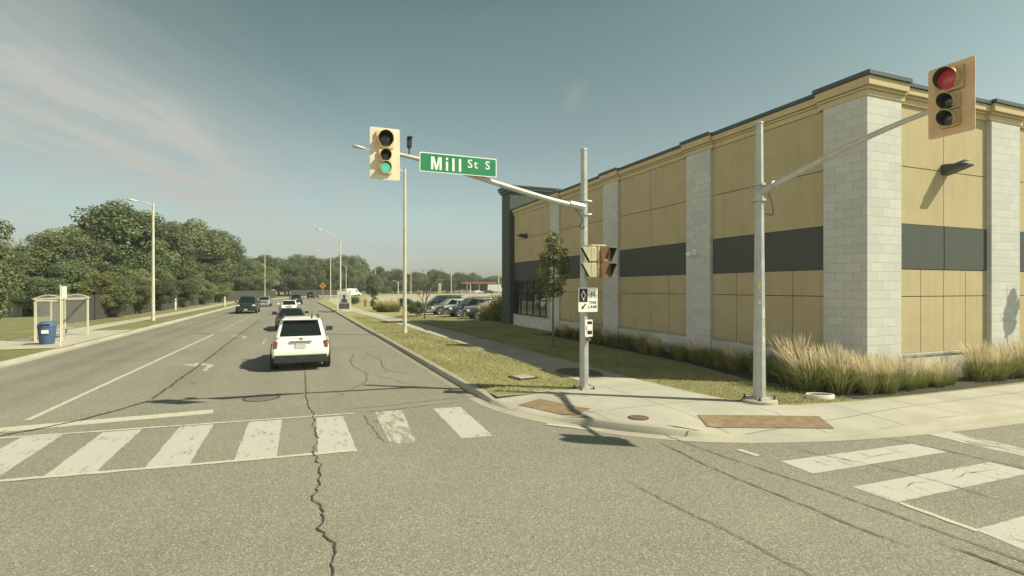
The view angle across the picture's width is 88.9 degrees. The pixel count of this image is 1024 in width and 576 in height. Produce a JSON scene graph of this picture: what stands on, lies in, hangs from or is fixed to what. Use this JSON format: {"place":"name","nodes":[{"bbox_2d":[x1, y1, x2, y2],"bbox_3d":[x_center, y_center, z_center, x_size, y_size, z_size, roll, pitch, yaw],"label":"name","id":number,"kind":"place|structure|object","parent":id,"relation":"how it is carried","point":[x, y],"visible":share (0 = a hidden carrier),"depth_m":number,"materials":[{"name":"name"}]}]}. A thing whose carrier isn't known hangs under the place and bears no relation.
{"place":"outdoors","nodes":[
{"label":"outdoors","id":0,"kind":"place"},
{"bbox_2d":[0,301,237,346],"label":"sidewalk","id":1,"kind":"structure","parent":0,"point":[9,342],"depth_m":33.83,"materials":[{"name":"concrete"}]},
{"bbox_2d":[0,292,459,361],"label":"lawn","id":2,"kind":"structure","parent":0,"point":[13,327],"depth_m":38.10,"materials":[{"name":"green plant"}]},
{"bbox_2d":[0,220,29,318],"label":"broadleaf tree","id":3,"kind":"object","parent":2,"relation":"on","point":[6,279],"visible":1,"depth_m":22.91,"materials":[{"name":"green plant"}]},
{"bbox_2d":[1,253,63,294],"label":"broadleaf tree","id":4,"kind":"object","parent":2,"relation":"on","point":[30,269],"visible":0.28,"depth_m":48.20,"materials":[{"name":"green plant"}]},
{"bbox_2d":[7,276,70,315],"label":"understory tree","id":5,"kind":"object","parent":2,"relation":"on","point":[46,286],"visible":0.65,"depth_m":45.63,"materials":[{"name":"green plant"}]},
{"bbox_2d":[9,245,77,313],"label":"broadleaf tree","id":6,"kind":"object","parent":2,"relation":"on","point":[28,311],"visible":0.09,"depth_m":50.12,"materials":[{"name":"green plant"}]},
{"bbox_2d":[13,225,107,285],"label":"broadleaf tree","id":7,"kind":"object","parent":2,"relation":"on","point":[51,241],"visible":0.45,"depth_m":51.55,"materials":[{"name":"green plant"}]},
{"bbox_2d":[0,330,130,349],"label":"shelter pad","id":8,"kind":"object","parent":2,"relation":"on","point":[72,339],"visible":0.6,"depth_m":24.86,"materials":[{"name":"concrete"}]},
{"bbox_2d":[37,321,56,344],"bbox_3d":[-20.745,1.994,23.271,0.696,1.016,0.696,0,0,-30],"label":"litter bin","id":9,"kind":"object","parent":8,"relation":"on","point":[46,330],"visible":1,"depth_m":23.05,"materials":[{"name":"blue plastic"}]},
{"bbox_2d":[32,294,89,341],"bbox_3d":[-22.479,1.399,26.133,1.207,2.205,3.600,0,0,-23],"label":"bus shelter","id":10,"kind":"object","parent":8,"relation":"on","point":[39,299],"visible":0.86,"depth_m":25.48,"materials":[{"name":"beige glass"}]},
{"bbox_2d":[43,259,97,296],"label":"understory tree","id":11,"kind":"object","parent":2,"relation":"on","point":[65,270],"visible":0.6,"depth_m":49.41,"materials":[{"name":"green plant"}]},
{"bbox_2d":[54,238,140,278],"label":"broadleaf tree","id":12,"kind":"object","parent":2,"relation":"on","point":[112,256],"visible":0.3,"depth_m":53.95,"materials":[{"name":"green plant"}]},
{"bbox_2d":[77,271,127,308],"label":"young tree","id":13,"kind":"object","parent":2,"relation":"on","point":[98,279],"visible":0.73,"depth_m":43.19,"materials":[{"name":"green plant"}]},
{"bbox_2d":[97,276,137,317],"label":"understory tree","id":14,"kind":"object","parent":2,"relation":"on","point":[122,285],"visible":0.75,"depth_m":44.34,"materials":[{"name":"green plant"}]},
{"bbox_2d":[67,198,183,277],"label":"broadleaf tree","id":15,"kind":"object","parent":2,"relation":"on","point":[110,223],"visible":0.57,"depth_m":59.88,"materials":[{"name":"green plant"}]},
{"bbox_2d":[52,291,214,323],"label":"fence","id":16,"kind":"object","parent":2,"relation":"on","point":[76,310],"visible":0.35,"depth_m":41.20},
{"bbox_2d":[115,265,156,292],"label":"understory tree","id":17,"kind":"object","parent":2,"relation":"on","point":[145,274],"visible":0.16,"depth_m":56.63,"materials":[{"name":"green plant"}]},
{"bbox_2d":[126,198,154,320],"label":"street lamp","id":18,"kind":"object","parent":2,"relation":"on","point":[153,278],"visible":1,"depth_m":40.14,"materials":[{"name":"metal"}]},
{"bbox_2d":[125,274,155,313],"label":"understory tree","id":19,"kind":"object","parent":2,"relation":"on","point":[142,285],"visible":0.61,"depth_m":50.59,"materials":[{"name":"green plant"}]},
{"bbox_2d":[135,263,178,293],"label":"understory tree","id":20,"kind":"object","parent":2,"relation":"on","point":[169,277],"visible":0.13,"depth_m":60.18,"materials":[{"name":"green plant"}]},
{"bbox_2d":[130,221,197,279],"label":"broadleaf tree","id":21,"kind":"object","parent":2,"relation":"on","point":[178,241],"visible":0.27,"depth_m":72.60,"materials":[{"name":"green plant"}]},
{"bbox_2d":[151,280,177,310],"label":"understory tree","id":22,"kind":"object","parent":2,"relation":"on","point":[165,290],"visible":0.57,"depth_m":57.41,"materials":[{"name":"green plant"}]},
{"bbox_2d":[171,280,198,306],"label":"understory tree","id":23,"kind":"object","parent":2,"relation":"on","point":[187,288],"visible":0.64,"depth_m":67.27,"materials":[{"name":"green plant"}]},
{"bbox_2d":[164,263,206,293],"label":"understory tree","id":24,"kind":"object","parent":2,"relation":"on","point":[194,277],"visible":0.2,"depth_m":72.28,"materials":[{"name":"green plant"}]},
{"bbox_2d":[166,218,238,280],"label":"broadleaf tree","id":25,"kind":"object","parent":2,"relation":"on","point":[215,252],"visible":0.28,"depth_m":90.82,"materials":[{"name":"green plant"}]},
{"bbox_2d":[191,261,223,289],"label":"understory tree","id":26,"kind":"object","parent":2,"relation":"on","point":[211,275],"visible":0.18,"depth_m":86.19,"materials":[{"name":"green plant"}]},
{"bbox_2d":[197,280,218,304],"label":"understory tree","id":27,"kind":"object","parent":2,"relation":"on","point":[209,293],"visible":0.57,"depth_m":79.56,"materials":[{"name":"green plant"}]},
{"bbox_2d":[191,229,246,282],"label":"broadleaf tree","id":28,"kind":"object","parent":2,"relation":"on","point":[237,254],"visible":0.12,"depth_m":111.02,"materials":[{"name":"green plant"}]},
{"bbox_2d":[215,282,232,301],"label":"understory tree","id":29,"kind":"object","parent":2,"relation":"on","point":[224,290],"visible":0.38,"depth_m":92.20,"materials":[{"name":"green plant"}]},
{"bbox_2d":[230,262,250,290],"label":"understory tree","id":30,"kind":"object","parent":2,"relation":"on","point":[238,285],"visible":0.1,"depth_m":115.38,"materials":[{"name":"green plant"}]},
{"bbox_2d":[232,256,258,290],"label":"broadleaf tree","id":31,"kind":"object","parent":2,"relation":"on","point":[247,263],"visible":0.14,"depth_m":119.97,"materials":[{"name":"green plant"}]},
{"bbox_2d":[217,290,275,301],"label":"fence","id":32,"kind":"object","parent":2,"relation":"on","point":[236,295],"visible":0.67,"depth_m":117.32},
{"bbox_2d":[237,257,265,290],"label":"broadleaf tree","id":33,"kind":"object","parent":2,"relation":"on","point":[258,282],"visible":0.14,"depth_m":124.41,"materials":[{"name":"green plant"}]},
{"bbox_2d":[253,261,272,290],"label":"broadleaf tree","id":34,"kind":"object","parent":2,"relation":"on","point":[267,280],"visible":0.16,"depth_m":132.99,"materials":[{"name":"green plant"}]},
{"bbox_2d":[251,260,280,290],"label":"broadleaf tree","id":35,"kind":"object","parent":2,"relation":"on","point":[274,275],"visible":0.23,"depth_m":137.32,"materials":[{"name":"green plant"}]},
{"bbox_2d":[252,254,286,289],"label":"broadleaf tree","id":36,"kind":"object","parent":2,"relation":"on","point":[261,258],"visible":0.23,"depth_m":143.40,"materials":[{"name":"green plant"}]},
{"bbox_2d":[273,260,305,295],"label":"broadleaf tree","id":37,"kind":"object","parent":2,"relation":"on","point":[296,278],"visible":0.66,"depth_m":159.63,"materials":[{"name":"green plant"}]},
{"bbox_2d":[287,258,316,289],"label":"broadleaf tree","id":38,"kind":"object","parent":2,"relation":"on","point":[302,264],"visible":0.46,"depth_m":169.07,"materials":[{"name":"green plant"}]},
{"bbox_2d":[300,255,326,289],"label":"broadleaf tree","id":39,"kind":"object","parent":2,"relation":"on","point":[317,273],"visible":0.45,"depth_m":173.92,"materials":[{"name":"green plant"}]},
{"bbox_2d":[291,290,343,295],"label":"fence","id":40,"kind":"object","parent":2,"relation":"on","point":[318,292],"visible":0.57,"depth_m":174.32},
{"bbox_2d":[319,260,343,289],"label":"broadleaf tree","id":41,"kind":"object","parent":2,"relation":"on","point":[335,282],"visible":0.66,"depth_m":192.04,"materials":[{"name":"green plant"}]},
{"bbox_2d":[325,257,348,289],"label":"broadleaf tree","id":42,"kind":"object","parent":2,"relation":"on","point":[336,261],"visible":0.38,"depth_m":196.01,"materials":[{"name":"green plant"}]},
{"bbox_2d":[338,262,356,288],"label":"broadleaf tree","id":43,"kind":"object","parent":2,"relation":"on","point":[350,279],"visible":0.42,"depth_m":199.33,"materials":[{"name":"green plant"}]},
{"bbox_2d":[343,255,362,288],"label":"broadleaf tree","id":44,"kind":"object","parent":2,"relation":"on","point":[353,262],"visible":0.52,"depth_m":205.79,"materials":[{"name":"green plant"}]},
{"bbox_2d":[356,257,370,290],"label":"broadleaf tree","id":45,"kind":"object","parent":2,"relation":"on","point":[361,283],"visible":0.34,"depth_m":213.76,"materials":[{"name":"green plant"}]},
{"bbox_2d":[455,275,479,290],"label":"broadleaf tree","id":46,"kind":"object","parent":2,"relation":"on","point":[464,278],"visible":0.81,"depth_m":258.44,"materials":[{"name":"green plant"}]},
{"bbox_2d":[365,293,500,317],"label":"parking lot","id":47,"kind":"structure","parent":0,"point":[414,298],"depth_m":137.00,"materials":[{"name":"grey asphalt"}]},
{"bbox_2d":[365,273,381,297],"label":"young tree","id":48,"kind":"object","parent":47,"relation":"on","point":[373,287],"visible":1,"depth_m":97.34,"materials":[{"name":"green plant"}]},
{"bbox_2d":[421,295,462,312],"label":"minivan","id":49,"kind":"object","parent":47,"relation":"on","point":[437,300],"visible":0.16,"depth_m":52.72,"materials":[{"name":"paint"}]},
{"bbox_2d":[428,298,464,314],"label":"hatchback","id":50,"kind":"object","parent":47,"relation":"on","point":[439,309],"visible":0.44,"depth_m":48.64,"materials":[{"name":"silver paint"}]},
{"bbox_2d":[444,296,490,316],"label":"suv","id":51,"kind":"object","parent":47,"relation":"on","point":[458,308],"visible":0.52,"depth_m":45.18,"materials":[{"name":"grey paint"}]},
{"bbox_2d":[463,300,491,318],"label":"sedan","id":52,"kind":"object","parent":47,"relation":"on","point":[471,312],"visible":0.38,"depth_m":41.91,"materials":[{"name":"grey paint"}]},
{"bbox_2d":[329,298,645,385],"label":"sidewalk","id":53,"kind":"structure","parent":0,"point":[543,361],"depth_m":20.19,"materials":[{"name":"concrete"}]},
{"bbox_2d":[555,368,603,377],"bbox_3d":[1.994,2.492,15.383,1.256,0.001,1.900,0,0,-22],"label":"walk patch","id":54,"kind":"object","parent":53,"relation":"on","point":[575,372],"visible":0.84,"depth_m":15.38,"materials":[{"name":"concrete"}]},
{"bbox_2d":[0,294,1023,575],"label":"road","id":55,"kind":"structure","parent":0,"point":[164,450],"depth_m":7.07,"materials":[{"name":"grey asphalt"}]},
{"bbox_2d":[0,294,402,368],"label":"kerb","id":56,"kind":"structure","parent":55,"relation":"on","point":[19,360],"depth_m":24.62,"materials":[{"name":"concrete"}]},
{"bbox_2d":[235,296,259,313],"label":"pickup truck","id":57,"kind":"object","parent":55,"relation":"on","point":[248,303],"visible":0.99,"depth_m":54.42,"materials":[{"name":"green paint"}]},
{"bbox_2d":[242,394,280,401],"bbox_3d":[-6.031,2.645,12.559,0.840,0.006,0.840,0,0,-22],"label":"manhole cover","id":58,"kind":"object","parent":55,"relation":"on","point":[262,397],"visible":1,"depth_m":12.59,"materials":[{"name":"metal"}]},
{"bbox_2d":[272,308,308,330],"bbox_3d":[-14.520,1.998,34.254,2.240,1.415,4.681,0,0,-24],"label":"sedan","id":59,"kind":"object","parent":55,"relation":"on","point":[291,312],"visible":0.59,"depth_m":32.90,"materials":[{"name":"blue paint"}]},
{"bbox_2d":[268,313,332,369],"bbox_3d":[-7.572,1.764,18.717,2.240,1.882,4.591,0,0,-22],"label":"suv","id":60,"kind":"object","parent":55,"relation":"on","point":[300,339],"visible":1,"depth_m":16.80,"materials":[{"name":"white paint"}]},
{"bbox_2d":[316,294,1023,442],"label":"kerb","id":61,"kind":"structure","parent":55,"relation":"on","point":[478,395],"depth_m":9.90,"materials":[{"name":"concrete"}]},
{"bbox_2d":[0,0,1023,289],"label":"sky","id":62,"kind":"structure","parent":0,"point":[243,118],"materials":[{"name":"blue"}]},
{"bbox_2d":[318,292,1023,404],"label":"lawn","id":63,"kind":"structure","parent":0,"point":[328,303],"depth_m":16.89,"materials":[{"name":"green plant"}]},
{"bbox_2d":[333,309,352,311],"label":"shelter pad","id":64,"kind":"object","parent":63,"relation":"on","point":[342,310],"visible":0.67,"depth_m":56.77,"materials":[{"name":"concrete"}]},
{"bbox_2d":[337,289,350,310],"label":"bus shelter","id":65,"kind":"object","parent":64,"relation":"on","point":[343,300],"visible":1,"depth_m":56.53,"materials":[{"name":"glass"}]},
{"bbox_2d":[352,145,406,332],"bbox_3d":[-7.234,-2.601,28.594,2.964,10.223,0.320,0,0,-22],"label":"street lamp","id":66,"kind":"object","parent":63,"relation":"on","point":[404,329],"visible":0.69,"depth_m":29.01,"materials":[{"name":"metal"}]},
{"bbox_2d":[407,300,423,315],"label":"shrub","id":67,"kind":"object","parent":63,"relation":"on","point":[417,308],"visible":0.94,"depth_m":45.57,"materials":[{"name":"green plant"}]},
{"bbox_2d":[414,269,442,318],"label":"bare tree","id":68,"kind":"object","parent":63,"relation":"on","point":[433,281],"visible":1,"depth_m":42.56,"materials":[{"name":"grey plant"}]},
{"bbox_2d":[484,300,501,321],"bbox_3d":[-0.772,1.747,38.488,2.448,1.772,2.224,0,0,-22],"label":"shrub","id":69,"kind":"object","parent":63,"relation":"on","point":[491,310],"visible":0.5,"depth_m":38.47,"materials":[{"name":"green plant"}]},
{"bbox_2d":[535,230,570,347],"bbox_3d":[1.722,0.081,22.041,1.508,5.062,1.476,0,0,10],"label":"columnar tree","id":70,"kind":"object","parent":63,"relation":"on","point":[555,250],"visible":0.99,"depth_m":21.93,"materials":[{"name":"green plant"}]},
{"bbox_2d":[543,333,1023,398],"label":"planting bed","id":71,"kind":"object","parent":63,"relation":"on","point":[962,382],"visible":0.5,"depth_m":13.95,"materials":[{"name":"brown soil"}]},
{"bbox_2d":[615,332,642,347],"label":"ornamental grass","id":72,"kind":"object","parent":71,"relation":"on","point":[624,344],"depth_m":21.89,"materials":[{"name":"green plant"}]},
{"bbox_2d":[644,335,666,354],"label":"ornamental grass","id":73,"kind":"object","parent":71,"relation":"on","point":[656,349],"depth_m":19.45,"materials":[{"name":"green plant"}]},
{"bbox_2d":[664,343,692,359],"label":"ornamental grass","id":74,"kind":"object","parent":71,"relation":"on","point":[681,355],"depth_m":18.24,"materials":[{"name":"green plant"}]},
{"bbox_2d":[677,338,710,361],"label":"ornamental grass","id":75,"kind":"object","parent":71,"relation":"on","point":[697,345],"depth_m":17.75,"materials":[{"name":"green plant"}]},
{"bbox_2d":[684,343,724,364],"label":"ornamental grass","id":76,"kind":"object","parent":71,"relation":"on","point":[704,359],"depth_m":17.08,"materials":[{"name":"green plant"}]},
{"bbox_2d":[693,346,746,367],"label":"ornamental grass","id":77,"kind":"object","parent":71,"relation":"on","point":[717,362],"depth_m":16.47,"materials":[{"name":"green plant"}]},
{"bbox_2d":[715,341,750,370],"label":"ornamental grass","id":78,"kind":"object","parent":71,"relation":"on","point":[734,364],"depth_m":15.88,"materials":[{"name":"green plant"}]},
{"bbox_2d":[731,349,778,372],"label":"ornamental grass","id":79,"kind":"object","parent":71,"relation":"on","point":[747,362],"depth_m":15.43,"materials":[{"name":"green plant"}]},
{"bbox_2d":[805,392,834,399],"bbox_3d":[6.976,2.465,11.825,0.630,0.130,0.372,0,0,3],"label":"meter box","id":80,"kind":"object","parent":63,"relation":"on","point":[820,396],"visible":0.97,"depth_m":11.71,"materials":[{"name":"concrete"}]},
{"bbox_2d":[741,110,927,405],"bbox_3d":[6.078,-0.555,9.840,0.740,6.210,4.223,0,0,-22],"label":"signal pole","id":81,"kind":"object","parent":63,"relation":"on","point":[759,396],"visible":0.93,"depth_m":11.36,"materials":[{"name":"metal"}]},
{"bbox_2d":[928,56,975,139],"bbox_3d":[6.692,-2.880,7.954,0.473,1.090,0.474,0,0,26],"label":"traffic light","id":82,"kind":"object","parent":81,"relation":"attached to","point":[951,98],"visible":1,"depth_m":7.88,"materials":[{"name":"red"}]},
{"bbox_2d":[495,382,1023,434],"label":"sidewalk","id":83,"kind":"structure","parent":0,"point":[657,404],"depth_m":11.00,"materials":[{"name":"concrete"}]},
{"bbox_2d":[400,148,605,389],"bbox_3d":[-0.342,-0.490,11.991,5.412,5.980,0.648,0,0,-22],"label":"signal pole","id":84,"kind":"object","parent":83,"relation":"on","point":[581,205],"visible":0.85,"depth_m":12.88,"materials":[{"name":"metal"}]},
{"bbox_2d":[370,126,399,180],"bbox_3d":[-2.674,-2.825,10.983,0.473,1.090,0.474,0,0,21],"label":"traffic light","id":85,"kind":"object","parent":84,"relation":"attached to","point":[384,153],"visible":1,"depth_m":10.92,"materials":[{"name":"yellow metal"}]},
{"bbox_2d":[419,152,496,176],"bbox_3d":[-1.197,-2.750,11.694,1.780,0.425,0.108,0,0,-22],"label":"street sign","id":86,"kind":"object","parent":84,"relation":"attached to","point":[454,164],"visible":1,"depth_m":11.63,"materials":[{"name":"metal"}]},
{"bbox_2d":[578,288,597,311],"bbox_3d":[1.875,0.290,12.845,0.520,0.600,0.017,0,0,-18],"label":"bicycle lane sign","id":87,"kind":"object","parent":84,"relation":"attached to","point":[587,299],"visible":1,"depth_m":12.85,"materials":[{"name":"white metal"}]},
{"bbox_2d":[581,247,595,276],"bbox_3d":[1.846,-0.621,12.587,0.340,0.726,0.330,0,0,0],"label":"pedestrian signal","id":88,"kind":"object","parent":84,"relation":"attached to","point":[590,256],"visible":1,"depth_m":12.43,"materials":[{"name":"beige metal"}]},
{"bbox_2d":[599,247,616,277],"bbox_3d":[2.328,-0.621,12.703,0.330,0.726,0.340,0,0,-44],"label":"pedestrian signal","id":89,"kind":"object","parent":84,"relation":"attached to","point":[607,255],"visible":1,"depth_m":12.70,"materials":[{"name":"brown metal"}]},
{"bbox_2d":[519,399,589,414],"bbox_3d":[0.914,2.551,11.220,0.585,0.088,1.627,0,0,-45],"label":"tactile plate","id":90,"kind":"object","parent":83,"relation":"on","point":[553,407],"visible":1,"depth_m":11.20,"materials":[{"name":"orange metal"}]},
{"bbox_2d":[698,415,833,427],"bbox_3d":[4.836,2.548,9.970,2.458,0.100,0.669,0,0,0],"label":"tactile plate","id":91,"kind":"object","parent":83,"relation":"on","point":[750,421],"visible":1,"depth_m":9.94,"materials":[{"name":"orange metal"}]},
{"bbox_2d":[497,69,1023,376],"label":"commercial building","id":92,"kind":"structure","parent":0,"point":[895,241],"depth_m":15.34,"materials":[{"name":"beige paint"}]},
{"bbox_2d":[515,280,546,317],"bbox_3d":[1.147,0.625,33.266,0.095,2.250,5.020,0,0,-22],"label":"window","id":93,"kind":"structure","parent":92,"relation":"in","point":[529,299],"depth_m":33.17,"materials":[{"name":"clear glass"}]},
{"bbox_2d":[941,159,973,175],"bbox_3d":[12.197,-3.305,14.284,0.380,0.330,0.620,0,0,-22],"label":"wall lamp","id":94,"kind":"object","parent":92,"relation":"attached to","point":[952,168],"visible":1,"depth_m":14.24,"materials":[{"name":"metal"}]},
{"bbox_2d":[766,331,825,386],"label":"ornamental grass","id":95,"kind":"object","parent":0,"point":[782,355],"depth_m":13.31,"materials":[{"name":"beige plant"}]},
{"bbox_2d":[771,341,860,391],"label":"ornamental grass","id":96,"kind":"object","parent":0,"point":[811,383],"depth_m":12.66,"materials":[{"name":"green plant"}]},
{"bbox_2d":[796,340,851,384],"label":"ornamental grass","id":97,"kind":"object","parent":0,"point":[825,352],"depth_m":13.29,"materials":[{"name":"beige plant"}]},
{"bbox_2d":[799,342,876,393],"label":"ornamental grass","id":98,"kind":"object","parent":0,"point":[839,384],"depth_m":12.35,"materials":[{"name":"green plant"}]},
{"bbox_2d":[840,352,895,394],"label":"ornamental grass","id":99,"kind":"object","parent":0,"point":[868,387],"depth_m":12.25,"materials":[{"name":"beige plant"}]},
{"bbox_2d":[861,354,911,393],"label":"ornamental grass","id":100,"kind":"object","parent":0,"point":[890,388],"depth_m":12.38,"materials":[{"name":"beige plant"}]},
{"bbox_2d":[870,348,919,390],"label":"ornamental grass","id":101,"kind":"object","parent":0,"point":[902,387],"depth_m":12.67,"materials":[{"name":"beige plant"}]},
{"bbox_2d":[891,354,932,390],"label":"ornamental grass","id":102,"kind":"object","parent":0,"point":[911,386],"depth_m":12.75,"materials":[{"name":"beige plant"}]},
{"bbox_2d":[899,353,940,387],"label":"ornamental grass","id":103,"kind":"object","parent":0,"point":[925,382],"depth_m":13.04,"materials":[{"name":"beige plant"}]},
{"bbox_2d":[914,360,962,386],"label":"ornamental grass","id":104,"kind":"object","parent":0,"point":[936,380],"depth_m":13.18,"materials":[{"name":"beige plant"}]},
{"bbox_2d":[921,353,965,384],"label":"ornamental grass","id":105,"kind":"object","parent":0,"point":[947,367],"depth_m":13.45,"materials":[{"name":"beige plant"}]},
{"bbox_2d":[952,339,1010,381],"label":"ornamental grass","id":106,"kind":"object","parent":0,"point":[978,371],"depth_m":14.00,"materials":[{"name":"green plant"}]},
{"bbox_2d":[969,345,1022,380],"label":"ornamental grass","id":107,"kind":"object","parent":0,"point":[998,375],"depth_m":14.05,"materials":[{"name":"beige plant"}]},
{"bbox_2d":[986,342,1023,378],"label":"ornamental grass","id":108,"kind":"object","parent":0,"point":[1008,355],"depth_m":14.43,"materials":[{"name":"beige plant"}]},
{"bbox_2d":[987,340,1023,377],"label":"ornamental grass","id":109,"kind":"object","parent":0,"point":[1019,374],"depth_m":14.57,"materials":[{"name":"beige plant"}]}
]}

